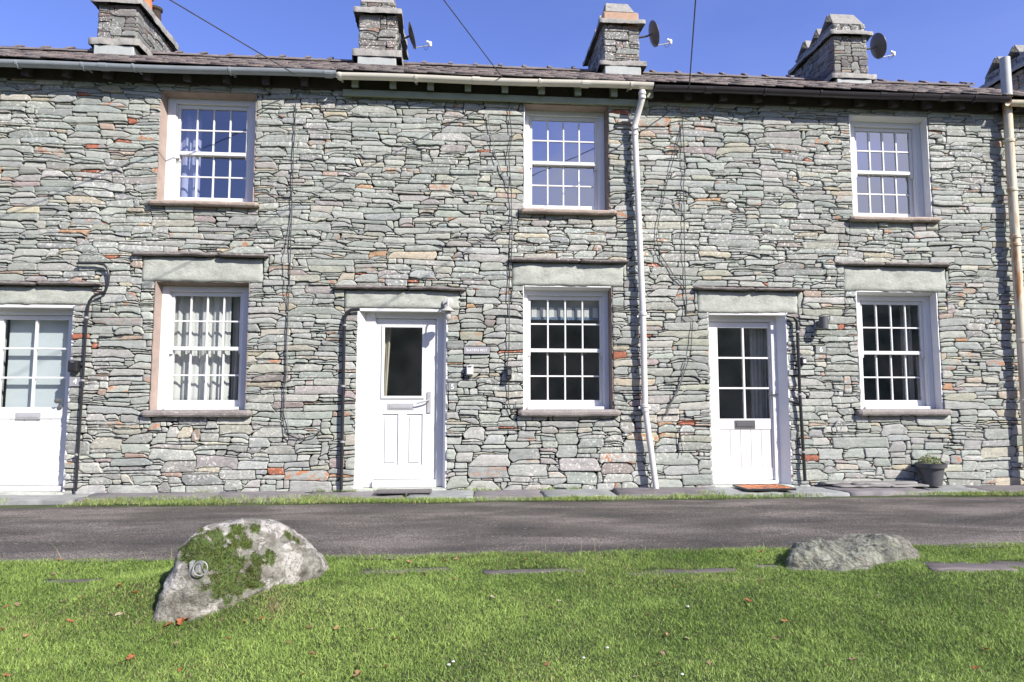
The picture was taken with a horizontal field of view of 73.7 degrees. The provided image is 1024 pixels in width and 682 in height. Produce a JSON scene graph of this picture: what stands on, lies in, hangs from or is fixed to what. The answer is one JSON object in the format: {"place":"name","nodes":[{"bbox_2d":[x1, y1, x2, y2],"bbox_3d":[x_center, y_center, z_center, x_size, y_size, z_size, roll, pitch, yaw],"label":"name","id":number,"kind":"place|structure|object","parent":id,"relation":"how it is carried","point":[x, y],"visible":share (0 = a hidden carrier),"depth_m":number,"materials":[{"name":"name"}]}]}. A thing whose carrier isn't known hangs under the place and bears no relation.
{"place":"outdoors","nodes":[
{"label":"outdoors","id":0,"kind":"place"},
{"bbox_2d":[0,497,1023,562],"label":"road","id":1,"kind":"structure","parent":0,"point":[161,533],"depth_m":5.64,"materials":[{"name":"grey asphalt"}]},
{"bbox_2d":[0,494,1023,681],"bbox_3d":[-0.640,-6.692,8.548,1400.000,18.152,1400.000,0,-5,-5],"label":"ground","id":2,"kind":"structure","parent":0,"point":[661,637],"depth_m":3.55,"materials":[{"name":"green plant"}]},
{"bbox_2d":[41,578,103,583],"bbox_3d":[-2.618,1.462,4.087,0.388,0.064,0.073,0,-5,-5],"label":"kerb slate","id":3,"kind":"object","parent":2,"relation":"on","point":[74,580],"visible":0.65,"depth_m":4.08,"materials":[{"name":"grey stone"}]},
{"bbox_2d":[176,618,183,624],"bbox_3d":[-1.713,1.451,3.531,0.038,0.016,0.063,-21,26,-23],"label":"fallen leaf","id":4,"kind":"object","parent":2,"relation":"on","point":[180,621],"visible":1,"depth_m":3.54,"materials":[{"name":"orange plant"}]},
{"bbox_2d":[152,518,328,623],"bbox_3d":[-1.599,1.409,4.134,0.948,0.699,1.173,0,-5,-5],"label":"boulder","id":5,"kind":"object","parent":2,"relation":"on","point":[243,557],"visible":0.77,"depth_m":3.81,"materials":[{"name":"grey stone"}]},
{"bbox_2d":[189,560,207,575],"bbox_3d":[-1.668,1.214,3.660,0.107,0.089,0.109,0,-5,-5],"label":"iron ring","id":6,"kind":"object","parent":5,"relation":"attached to","point":[198,565],"visible":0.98,"depth_m":3.63,"materials":[{"name":"grey metal"}]},
{"bbox_2d":[362,567,451,573],"bbox_3d":[-0.668,1.483,4.334,0.594,0.064,0.101,0,-5,-5],"label":"kerb slate","id":7,"kind":"object","parent":2,"relation":"on","point":[393,571],"visible":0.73,"depth_m":4.32,"materials":[{"name":"grey stone"}]},
{"bbox_2d":[0,488,1023,506],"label":"verge grass","id":8,"kind":"structure","parent":2,"relation":"on","point":[341,499],"depth_m":7.08,"materials":[{"name":"green plant"}]},
{"bbox_2d":[482,567,583,574],"bbox_3d":[0.137,1.484,4.340,0.698,0.064,0.093,0,-5,-5],"label":"kerb slate","id":9,"kind":"object","parent":2,"relation":"on","point":[523,571],"visible":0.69,"depth_m":4.32,"materials":[{"name":"grey stone"}]},
{"bbox_2d":[628,568,738,575],"bbox_3d":[1.086,1.494,4.360,0.760,0.066,0.110,0,-5,-5],"label":"kerb slate","id":10,"kind":"object","parent":2,"relation":"on","point":[708,570],"visible":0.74,"depth_m":4.35,"materials":[{"name":"grey stone"}]},
{"bbox_2d":[753,564,784,568],"bbox_3d":[1.664,1.494,4.435,0.206,0.066,0.106,0,-5,-5],"label":"kerb slate","id":11,"kind":"object","parent":2,"relation":"on","point":[766,566],"visible":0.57,"depth_m":4.44,"materials":[{"name":"grey stone"}]},
{"bbox_2d":[785,533,919,572],"bbox_3d":[2.302,1.546,4.632,1.336,0.455,0.612,1,-5,-14],"label":"boulder","id":12,"kind":"object","parent":2,"relation":"on","point":[862,552],"visible":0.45,"depth_m":4.45,"materials":[{"name":"grey stone"}]},
{"bbox_2d":[921,562,1018,572],"bbox_3d":[2.929,1.469,4.398,0.613,0.074,0.197,0,-5,-5],"label":"kerb slate","id":13,"kind":"object","parent":2,"relation":"on","point":[956,566],"visible":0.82,"depth_m":4.35,"materials":[{"name":"grey stone"}]},
{"bbox_2d":[988,561,1023,568],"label":"kerb slate","id":14,"kind":"object","parent":2,"relation":"on","point":[1011,563],"visible":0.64,"depth_m":4.54,"materials":[{"name":"grey stone"}]},
{"bbox_2d":[0,484,1023,504],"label":"pavement","id":15,"kind":"structure","parent":0,"point":[64,499],"depth_m":7.51,"materials":[{"name":"grey concrete"}]},
{"bbox_2d":[0,45,103,400],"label":"terraced cottage","id":16,"kind":"structure","parent":15,"relation":"on","point":[16,49],"depth_m":11.12,"materials":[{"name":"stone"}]},
{"bbox_2d":[0,0,369,494],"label":"terraced cottage","id":17,"kind":"structure","parent":15,"relation":"on","point":[146,161],"depth_m":7.79,"materials":[{"name":"stone"}]},
{"bbox_2d":[0,281,103,494],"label":"door","id":18,"kind":"structure","parent":17,"relation":"in","point":[34,416],"depth_m":7.65,"materials":[{"name":"white paint"}]},
{"bbox_2d":[67,360,80,371],"bbox_3d":[-4.840,0.279,7.542,0.100,0.130,0.094,0,-5,-5],"label":"key safe","id":19,"kind":"object","parent":17,"relation":"attached to","point":[74,365],"visible":1,"depth_m":7.50,"materials":[{"name":"black plastic"}]},
{"bbox_2d":[69,377,80,385],"bbox_3d":[-4.832,0.451,7.569,0.125,0.105,0.052,0,-5,-5],"label":"slate sign","id":20,"kind":"object","parent":17,"relation":"attached to","point":[74,381],"visible":0.95,"depth_m":7.54,"materials":[{"name":"grey stone"}]},
{"bbox_2d":[74,262,109,490],"bbox_3d":[-4.681,0.373,7.534,0.364,2.525,0.042,0,-5,-5],"label":"conduit","id":21,"kind":"object","parent":17,"relation":"attached to","point":[82,379],"visible":1,"depth_m":7.53,"materials":[{"name":"black plastic"}]},
{"bbox_2d":[131,252,269,416],"bbox_3d":[-3.557,-0.066,7.864,1.510,1.867,0.469,0,-5,-5],"label":"window","id":22,"kind":"structure","parent":17,"relation":"in","point":[190,365],"depth_m":7.86,"materials":[{"name":"white paint"}]},
{"bbox_2d":[147,90,259,208],"bbox_3d":[-3.543,-2.211,8.063,1.230,1.380,0.472,0,-5,-5],"label":"window","id":23,"kind":"structure","parent":17,"relation":"in","point":[180,154],"depth_m":8.07,"materials":[{"name":"white paint"}]},
{"bbox_2d":[170,0,302,78],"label":"overhead wire","id":24,"kind":"object","parent":17,"relation":"attached to","point":[232,37],"visible":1,"depth_m":7.21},
{"bbox_2d":[283,214,300,437],"bbox_3d":[-2.502,-0.210,7.778,0.261,2.600,0.020,0,-5,-5],"label":"cable","id":25,"kind":"object","parent":17,"relation":"attached to","point":[288,330],"visible":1,"depth_m":7.76,"materials":[{"name":"black rubber"}]},
{"bbox_2d":[282,101,320,438],"bbox_3d":[-2.365,-0.857,7.846,0.440,3.934,0.022,0,-5,-5],"label":"cable","id":26,"kind":"object","parent":17,"relation":"attached to","point":[289,286],"visible":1,"depth_m":7.81,"materials":[{"name":"black rubber"}]},
{"bbox_2d":[375,489,431,493],"bbox_3d":[-1.184,1.642,7.463,0.608,0.023,0.200,0,-5,-5],"label":"doormat","id":27,"kind":"object","parent":15,"relation":"on","point":[384,491],"visible":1,"depth_m":7.38,"materials":[{"name":"fabric"}]},
{"bbox_2d":[200,486,723,493],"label":"paving weeds","id":28,"kind":"object","parent":15,"relation":"on","point":[475,489],"visible":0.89,"depth_m":7.71,"materials":[{"name":"green plant"}]},
{"bbox_2d":[318,0,697,492],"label":"terraced cottage","id":29,"kind":"structure","parent":15,"relation":"on","point":[422,227],"depth_m":8.09,"materials":[{"name":"stone"}]},
{"bbox_2d":[339,308,359,489],"bbox_3d":[-1.846,0.641,7.740,0.200,2.057,0.052,0,-5,-5],"label":"conduit","id":30,"kind":"object","parent":29,"relation":"attached to","point":[343,385],"visible":1,"depth_m":7.72,"materials":[{"name":"black plastic"}]},
{"bbox_2d":[333,285,465,491],"bbox_3d":[-1.308,0.560,7.977,1.520,2.379,0.431,0,-5,-5],"label":"door","id":31,"kind":"structure","parent":29,"relation":"in","point":[400,441],"depth_m":7.95,"materials":[{"name":"white paint"}]},
{"bbox_2d":[399,22,431,49],"bbox_3d":[-1.675,-5.183,11.599,0.551,0.458,0.354,-2,-5,20],"label":"satellite dish","id":32,"kind":"object","parent":29,"relation":"attached to","point":[411,35],"visible":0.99,"depth_m":11.57,"materials":[{"name":"metal"}]},
{"bbox_2d":[441,298,454,319],"bbox_3d":[-0.738,-0.375,7.860,0.170,0.276,0.239,0,-5,-5],"label":"wall lamp","id":33,"kind":"object","parent":29,"relation":"attached to","point":[447,305],"visible":1,"depth_m":7.81,"materials":[{"name":"white plastic"}]},
{"bbox_2d":[448,383,456,390],"bbox_3d":[-0.688,0.530,7.898,0.100,0.095,0.052,0,-5,-5],"label":"slate sign","id":34,"kind":"object","parent":29,"relation":"attached to","point":[452,386],"visible":1,"depth_m":7.87,"materials":[{"name":"grey stone"}]},
{"bbox_2d":[466,365,473,374],"bbox_3d":[-0.488,0.337,7.890,0.085,0.120,0.094,0,-5,-5],"label":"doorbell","id":35,"kind":"object","parent":29,"relation":"attached to","point":[469,369],"visible":1,"depth_m":7.85,"materials":[{"name":"white plastic"}]},
{"bbox_2d":[443,0,502,77],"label":"overhead wire","id":36,"kind":"object","parent":29,"relation":"attached to","point":[472,38],"visible":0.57,"depth_m":7.32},
{"bbox_2d":[464,347,489,353],"bbox_3d":[-0.411,0.110,7.958,0.300,0.085,0.052,0,-5,-5],"label":"slate sign","id":37,"kind":"object","parent":29,"relation":"attached to","point":[476,350],"visible":1,"depth_m":7.93,"materials":[{"name":"grey stone"}]},
{"bbox_2d":[487,115,510,190],"bbox_3d":[-0.151,-2.242,8.150,0.296,0.938,0.015,0,-5,-5],"label":"cable","id":38,"kind":"object","parent":29,"relation":"attached to","point":[495,153],"visible":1,"depth_m":8.14,"materials":[{"name":"black rubber"}]},
{"bbox_2d":[506,366,511,378],"bbox_3d":[-0.037,0.367,7.915,0.060,0.150,0.112,0,-5,-5],"label":"junction box","id":39,"kind":"object","parent":29,"relation":"attached to","point":[508,372],"visible":1,"depth_m":7.87,"materials":[{"name":"black plastic"}]},
{"bbox_2d":[508,380,515,414],"bbox_3d":[0.002,0.650,7.904,0.094,0.403,0.012,0,-5,-5],"label":"cable","id":40,"kind":"object","parent":39,"relation":"hanging from","point":[508,399],"visible":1,"depth_m":7.89,"materials":[{"name":"black plastic"}]},
{"bbox_2d":[507,93,512,365],"bbox_3d":[-0.029,-1.339,8.079,0.072,3.309,0.023,0,-5,-5],"label":"cable","id":41,"kind":"object","parent":29,"relation":"attached to","point":[512,232],"visible":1,"depth_m":8.08,"materials":[{"name":"black rubber"}]},
{"bbox_2d":[518,103,616,215],"bbox_3d":[0.657,-2.184,8.362,1.180,1.382,0.406,0,-5,-5],"label":"window","id":42,"kind":"structure","parent":29,"relation":"in","point":[598,115],"depth_m":8.39,"materials":[{"name":"white paint"}]},
{"bbox_2d":[508,257,628,416],"bbox_3d":[0.661,-0.039,8.177,1.430,1.869,0.416,0,-5,-5],"label":"window","id":43,"kind":"structure","parent":29,"relation":"in","point":[553,288],"depth_m":8.17,"materials":[{"name":"white paint"}]},
{"bbox_2d":[618,119,632,123],"bbox_3d":[1.413,-2.669,8.302,0.260,0.046,0.057,0,-5,-5],"label":"pipe stay","id":44,"kind":"object","parent":29,"relation":"attached to","point":[624,120],"visible":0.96,"depth_m":8.28,"materials":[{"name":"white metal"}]},
{"bbox_2d":[733,484,795,490],"bbox_3d":[2.877,1.672,7.800,0.560,0.023,0.420,0,-5,-5],"label":"doormat","id":45,"kind":"object","parent":15,"relation":"on","point":[763,487],"visible":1,"depth_m":7.71,"materials":[{"name":"orange fabric"}]},
{"bbox_2d":[583,3,1023,486],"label":"terraced cottage","id":46,"kind":"structure","parent":15,"relation":"on","point":[866,219],"depth_m":8.43,"materials":[{"name":"stone"}]},
{"bbox_2d":[639,20,671,47],"bbox_3d":[2.456,-5.374,11.973,0.657,0.458,0.354,-2,-5,20],"label":"satellite dish","id":47,"kind":"object","parent":46,"relation":"attached to","point":[653,35],"visible":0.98,"depth_m":11.93,"materials":[{"name":"metal"}]},
{"bbox_2d":[656,119,692,415],"bbox_3d":[1.949,-0.925,8.202,0.440,3.623,0.022,0,-5,-5],"label":"cable","id":48,"kind":"object","parent":46,"relation":"attached to","point":[670,269],"visible":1,"depth_m":8.19,"materials":[{"name":"black rubber"}]},
{"bbox_2d":[666,358,686,416],"bbox_3d":[1.944,0.547,8.070,0.271,0.698,0.015,0,-5,-5],"label":"cable","id":49,"kind":"object","parent":46,"relation":"attached to","point":[678,387],"visible":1,"depth_m":8.07,"materials":[{"name":"black plastic"}]},
{"bbox_2d":[682,120,686,314],"bbox_3d":[2.089,-1.506,8.267,0.034,2.450,0.018,0,-5,-5],"label":"cable","id":50,"kind":"object","parent":46,"relation":"attached to","point":[684,216],"visible":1,"depth_m":8.26,"materials":[{"name":"black rubber"}]},
{"bbox_2d":[688,0,695,93],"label":"overhead wire","id":51,"kind":"object","parent":46,"relation":"attached to","point":[692,42],"visible":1,"depth_m":7.36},
{"bbox_2d":[692,286,804,486],"bbox_3d":[2.853,0.569,8.313,1.370,2.423,0.433,0,-5,-5],"label":"door","id":52,"kind":"structure","parent":46,"relation":"in","point":[756,450],"depth_m":8.28,"materials":[{"name":"white paint"}]},
{"bbox_2d":[786,314,806,480],"bbox_3d":[3.400,0.666,8.164,0.178,1.986,0.052,0,-5,-5],"label":"conduit","id":53,"kind":"object","parent":46,"relation":"attached to","point":[799,394],"visible":1,"depth_m":8.15,"materials":[{"name":"black plastic"}]},
{"bbox_2d":[800,357,806,363],"bbox_3d":[3.513,0.236,8.231,0.060,0.090,0.079,0,-5,-5],"label":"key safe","id":54,"kind":"object","parent":46,"relation":"attached to","point":[803,360],"visible":1,"depth_m":8.20,"materials":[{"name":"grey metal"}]},
{"bbox_2d":[814,346,825,353],"bbox_3d":[3.742,0.107,8.295,0.130,0.095,0.052,0,-5,-5],"label":"slate sign","id":55,"kind":"object","parent":46,"relation":"attached to","point":[819,349],"visible":1,"depth_m":8.27,"materials":[{"name":"grey stone"}]},
{"bbox_2d":[816,316,828,328],"bbox_3d":[3.737,-0.217,8.235,0.104,0.150,0.187,0,-5,-5],"label":"wall lamp","id":56,"kind":"object","parent":46,"relation":"attached to","point":[822,323],"visible":1,"depth_m":8.15,"materials":[{"name":"grey metal"}]},
{"bbox_2d":[835,421,841,430],"bbox_3d":[3.919,1.022,8.188,0.072,0.118,0.079,-2,-6,25],"label":"wall ring","id":57,"kind":"object","parent":46,"relation":"attached to","point":[838,422],"depth_m":8.17,"materials":[{"name":"metal"}]},
{"bbox_2d":[866,33,895,59],"bbox_3d":[6.544,-5.302,12.306,0.697,0.458,0.354,-2,-5,20],"label":"satellite dish","id":58,"kind":"object","parent":46,"relation":"attached to","point":[878,46],"visible":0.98,"depth_m":12.26,"materials":[{"name":"metal"}]},
{"bbox_2d":[836,262,952,415],"bbox_3d":[4.698,-0.014,8.564,1.460,1.884,0.538,0,-5,-5],"label":"window","id":59,"kind":"structure","parent":46,"relation":"in","point":[904,285],"depth_m":8.49,"materials":[{"name":"white paint"}]},
{"bbox_2d":[848,114,941,223],"bbox_3d":[4.753,-2.154,8.698,1.180,1.381,0.413,0,-5,-5],"label":"window","id":60,"kind":"structure","parent":46,"relation":"in","point":[919,186],"depth_m":8.74,"materials":[{"name":"white paint"}]},
{"bbox_2d":[825,484,892,486],"bbox_3d":[4.093,1.692,8.039,0.715,0.024,0.282,0,-5,-5],"label":"loose slate","id":61,"kind":"object","parent":15,"relation":"on","point":[861,485],"visible":0.62,"depth_m":7.94,"materials":[{"name":"grey stone"}]},
{"bbox_2d":[820,480,852,483],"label":"loose slate","id":62,"kind":"object","parent":61,"relation":"on","point":[836,482],"visible":1,"depth_m":8.03,"materials":[{"name":"grey stone"}]},
{"bbox_2d":[850,480,917,484],"bbox_3d":[4.383,1.673,8.081,0.814,0.025,0.225,0,-5,-5],"label":"loose slate","id":63,"kind":"object","parent":61,"relation":"on","point":[883,482],"visible":0.96,"depth_m":8.01,"materials":[{"name":"grey stone"}]},
{"bbox_2d":[891,483,928,486],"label":"loose slate","id":64,"kind":"object","parent":15,"relation":"on","point":[910,485],"visible":0.79,"depth_m":7.95,"materials":[{"name":"grey stone"}]},
{"bbox_2d":[915,453,947,485],"bbox_3d":[4.983,1.518,8.106,0.340,0.386,0.340,0,-5,-5],"label":"potted plant","id":65,"kind":"object","parent":15,"relation":"on","point":[931,472],"visible":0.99,"depth_m":8.01,"materials":[{"name":"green plant"}]},
{"bbox_2d":[865,45,1023,480],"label":"terraced cottage","id":66,"kind":"structure","parent":15,"relation":"on","point":[1004,74],"depth_m":8.60,"materials":[{"name":"stone"}]},
{"bbox_2d":[0,0,1023,87],"label":"sky","id":67,"kind":"structure","parent":0,"point":[952,41],"materials":[{"name":"blue"}]}
]}

